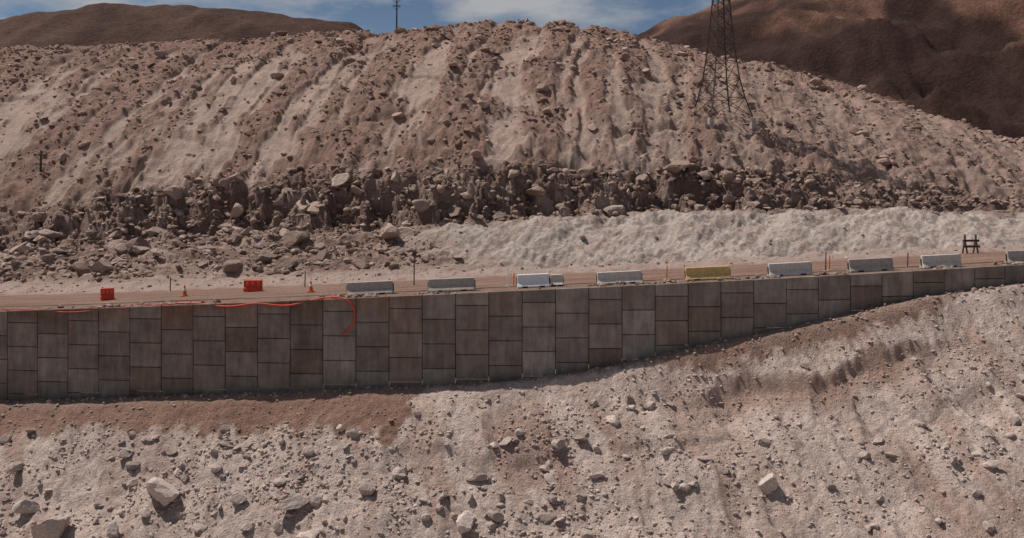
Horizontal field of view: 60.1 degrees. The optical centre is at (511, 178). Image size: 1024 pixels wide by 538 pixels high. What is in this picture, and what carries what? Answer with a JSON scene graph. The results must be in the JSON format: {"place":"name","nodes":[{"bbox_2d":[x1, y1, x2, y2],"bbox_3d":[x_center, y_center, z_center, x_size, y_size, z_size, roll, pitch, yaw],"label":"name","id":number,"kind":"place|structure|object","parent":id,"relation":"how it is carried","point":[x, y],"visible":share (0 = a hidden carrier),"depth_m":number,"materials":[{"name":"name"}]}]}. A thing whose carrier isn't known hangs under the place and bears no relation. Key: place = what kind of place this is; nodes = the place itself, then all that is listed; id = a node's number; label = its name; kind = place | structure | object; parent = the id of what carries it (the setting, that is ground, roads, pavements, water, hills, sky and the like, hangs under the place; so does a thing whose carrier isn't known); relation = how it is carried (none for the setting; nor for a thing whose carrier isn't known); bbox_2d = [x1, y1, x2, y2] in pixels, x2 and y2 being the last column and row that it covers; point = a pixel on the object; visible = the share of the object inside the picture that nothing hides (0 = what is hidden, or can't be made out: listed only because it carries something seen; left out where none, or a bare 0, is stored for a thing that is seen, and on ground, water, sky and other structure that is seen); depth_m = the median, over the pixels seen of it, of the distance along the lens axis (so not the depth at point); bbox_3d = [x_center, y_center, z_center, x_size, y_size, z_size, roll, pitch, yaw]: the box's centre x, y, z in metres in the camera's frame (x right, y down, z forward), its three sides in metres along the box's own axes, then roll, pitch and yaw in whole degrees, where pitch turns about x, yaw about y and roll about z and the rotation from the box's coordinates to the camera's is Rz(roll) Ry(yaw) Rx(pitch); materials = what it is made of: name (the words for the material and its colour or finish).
{"place":"outdoors","nodes":[
{"label":"outdoors","id":0,"kind":"place"},
{"bbox_2d":[0,3,362,47],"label":"mountain","id":1,"kind":"structure","parent":0,"point":[97,24],"depth_m":250.02,"materials":[{"name":"brown soil"}]},
{"bbox_2d":[0,0,721,34],"label":"sky","id":2,"kind":"structure","parent":0,"point":[637,17],"materials":[{"name":"blue"}]},
{"bbox_2d":[0,251,1005,306],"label":"road","id":3,"kind":"structure","parent":0,"point":[266,292],"depth_m":60.34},
{"bbox_2d":[100,288,113,300],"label":"plastic road barrier","id":4,"kind":"object","parent":3,"relation":"on","point":[106,293],"visible":1,"depth_m":59.96,"materials":[{"name":"red plastic"}]},
{"bbox_2d":[181,285,188,296],"bbox_3d":[-22.200,7.610,59.986,0.400,0.750,0.400,0,0,0],"label":"traffic cone","id":5,"kind":"object","parent":3,"relation":"on","point":[184,293],"visible":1,"depth_m":59.89,"materials":[{"name":"orange plastic"}]},
{"bbox_2d":[243,280,262,291],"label":"plastic road barrier","id":6,"kind":"object","parent":3,"relation":"on","point":[253,285],"visible":1,"depth_m":60.69,"materials":[{"name":"red plastic"}]},
{"bbox_2d":[177,296,355,334],"bbox_3d":[-15.301,8.411,54.460,11.580,2.339,0.777,0,0,7],"label":"red hose","id":7,"kind":"object","parent":3,"relation":"on","point":[348,329],"visible":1,"depth_m":54.25,"materials":[{"name":"plastic"}]},
{"bbox_2d":[307,281,313,291],"bbox_3d":[-13.400,7.188,58.959,0.400,0.750,0.400,0,0,0],"label":"traffic cone","id":8,"kind":"object","parent":3,"relation":"on","point":[310,287],"visible":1,"depth_m":58.86,"materials":[{"name":"orange plastic"}]},
{"bbox_2d":[962,234,979,253],"bbox_3d":[33.600,4.841,64.858,1.250,1.461,0.686,0,0,-6],"label":"wooden barricade","id":9,"kind":"object","parent":3,"relation":"on","point":[974,246],"visible":0.89,"depth_m":64.72,"materials":[{"name":"brown wood"}]},
{"bbox_2d":[0,20,1023,537],"bbox_3d":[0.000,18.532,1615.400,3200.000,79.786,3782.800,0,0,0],"label":"ground","id":10,"kind":"structure","parent":0,"point":[628,240],"depth_m":68.10,"materials":[{"name":"beige soil"}]},
{"bbox_2d":[33,150,47,174],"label":"utility pole","id":11,"kind":"object","parent":10,"relation":"on","point":[40,164],"visible":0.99,"depth_m":87.13,"materials":[{"name":"brown wood"}]},
{"bbox_2d":[0,303,176,312],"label":"red hose","id":12,"kind":"object","parent":10,"relation":"on","point":[85,311],"visible":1,"depth_m":55.33,"materials":[{"name":"plastic"}]},
{"bbox_2d":[346,280,393,294],"bbox_3d":[-9.019,6.962,56.256,3.030,0.800,0.612,-3,0,1],"label":"jersey barrier","id":13,"kind":"object","parent":10,"relation":"on","point":[378,287],"visible":0.83,"depth_m":56.11,"materials":[{"name":"concrete"}]},
{"bbox_2d":[8,447,776,537],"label":"boulders","id":14,"kind":"object","parent":10,"relation":"on","point":[163,492],"visible":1,"depth_m":46.58,"materials":[{"name":"stone"}]},
{"bbox_2d":[393,0,400,27],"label":"utility pole","id":15,"kind":"object","parent":10,"relation":"on","point":[396,2],"visible":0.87,"depth_m":119.39,"materials":[{"name":"brown wood"}]},
{"bbox_2d":[412,251,415,285],"bbox_3d":[-6.580,6.117,59.587,0.300,2.401,0.300,0,0,0],"label":"sign post","id":16,"kind":"object","parent":10,"relation":"on","point":[414,254],"visible":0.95,"depth_m":59.56,"materials":[{"name":"brown wood"}]},
{"bbox_2d":[2,160,841,276],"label":"scarp boulders","id":17,"kind":"object","parent":10,"relation":"on","point":[138,245],"visible":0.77,"depth_m":76.11,"materials":[{"name":"stone"}]},
{"bbox_2d":[428,277,475,291],"bbox_3d":[-3.819,6.713,55.924,3.030,0.800,0.612,-3,0,3],"label":"jersey barrier","id":18,"kind":"object","parent":10,"relation":"on","point":[452,284],"visible":0.98,"depth_m":55.77,"materials":[{"name":"concrete"}]},
{"bbox_2d":[0,278,1003,393],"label":"joint backing","id":19,"kind":"object","parent":10,"relation":"on","point":[422,333],"visible":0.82,"depth_m":54.21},
{"bbox_2d":[0,152,1021,284],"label":"scarp rubble","id":20,"kind":"object","parent":10,"relation":"on","point":[71,250],"visible":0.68,"depth_m":77.31,"materials":[{"name":"stone"}]},
{"bbox_2d":[0,264,1023,400],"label":"panels","id":21,"kind":"object","parent":10,"relation":"on","point":[595,315],"visible":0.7,"depth_m":54.20,"materials":[{"name":"concrete"}]},
{"bbox_2d":[0,284,1023,537],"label":"gravel scree","id":22,"kind":"structure","parent":10,"relation":"on","point":[546,440],"depth_m":48.73,"materials":[{"name":"stone"}]},
{"bbox_2d":[0,19,1023,219],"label":"hill stones","id":23,"kind":"object","parent":10,"relation":"on","point":[691,158],"visible":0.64,"depth_m":94.55,"materials":[{"name":"brown stone"}]},
{"bbox_2d":[0,320,1023,537],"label":"slope stones","id":24,"kind":"object","parent":10,"relation":"on","point":[493,516],"visible":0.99,"depth_m":47.77,"materials":[{"name":"beige stone"}]},
{"bbox_2d":[0,18,1023,191],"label":"hill boulders","id":25,"kind":"object","parent":10,"relation":"on","point":[697,80],"visible":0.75,"depth_m":102.76,"materials":[{"name":"stone"}]},
{"bbox_2d":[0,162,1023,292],"bbox_3d":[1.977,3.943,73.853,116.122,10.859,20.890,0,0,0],"label":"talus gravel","id":26,"kind":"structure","parent":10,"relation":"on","point":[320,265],"depth_m":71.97,"materials":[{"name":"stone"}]},
{"bbox_2d":[1,284,1023,406],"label":"wall foot gravel","id":27,"kind":"structure","parent":10,"relation":"on","point":[453,387],"depth_m":53.73,"materials":[{"name":"brown gravel"}]},
{"bbox_2d":[2,261,1023,310],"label":"wall top gravel","id":28,"kind":"structure","parent":10,"relation":"on","point":[374,294],"depth_m":55.47,"materials":[{"name":"stone"}]},
{"bbox_2d":[516,273,549,287],"bbox_3d":[1.333,6.464,55.997,2.130,0.816,0.612,-2,0,-3],"label":"jersey barrier","id":29,"kind":"object","parent":10,"relation":"on","point":[532,280],"visible":0.99,"depth_m":55.84,"materials":[{"name":"white paint"}]},
{"bbox_2d":[550,274,563,285],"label":"jersey barrier","id":30,"kind":"object","parent":10,"relation":"on","point":[557,280],"visible":1,"depth_m":55.97,"materials":[{"name":"concrete"}]},
{"bbox_2d":[596,270,642,284],"bbox_3d":[6.784,6.256,55.886,2.930,0.760,0.612,-2,0,-3],"label":"jersey barrier","id":31,"kind":"object","parent":10,"relation":"on","point":[634,276],"visible":0.91,"depth_m":55.74,"materials":[{"name":"concrete"}]},
{"bbox_2d":[684,266,730,280],"bbox_3d":[12.383,5.993,56.001,2.930,0.800,0.612,-2,0,-2],"label":"jersey barrier","id":32,"kind":"object","parent":10,"relation":"on","point":[704,273],"visible":0.98,"depth_m":55.85,"materials":[{"name":"yellow paint"}]},
{"bbox_2d":[694,0,755,130],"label":"transmission tower","id":33,"kind":"structure","parent":10,"relation":"on","point":[752,123],"depth_m":87.87,"materials":[{"name":"metal"}]},
{"bbox_2d":[767,261,812,275],"bbox_3d":[17.683,5.763,56.319,2.930,0.800,0.612,-2,0,-6],"label":"jersey barrier","id":34,"kind":"object","parent":10,"relation":"on","point":[790,269],"visible":0.99,"depth_m":56.16,"materials":[{"name":"concrete"}]},
{"bbox_2d":[847,257,893,271],"bbox_3d":[22.983,5.534,56.751,3.030,0.800,0.612,-2,0,-5],"label":"jersey barrier","id":35,"kind":"object","parent":10,"relation":"on","point":[870,264],"visible":1,"depth_m":56.58,"materials":[{"name":"concrete"}]},
{"bbox_2d":[919,254,962,268],"bbox_3d":[27.683,5.330,57.127,2.730,0.800,0.612,-2,0,-5],"label":"jersey barrier","id":36,"kind":"object","parent":10,"relation":"on","point":[935,261],"visible":0.94,"depth_m":56.97,"materials":[{"name":"concrete"}]},
{"bbox_2d":[1004,250,1023,263],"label":"jersey barrier","id":37,"kind":"object","parent":10,"relation":"on","point":[1014,256],"visible":0.88,"depth_m":57.60,"materials":[{"name":"concrete"}]},
{"bbox_2d":[637,0,1023,138],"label":"mountain","id":38,"kind":"structure","parent":0,"point":[956,60],"depth_m":286.82,"materials":[{"name":"brown soil"}]}
]}

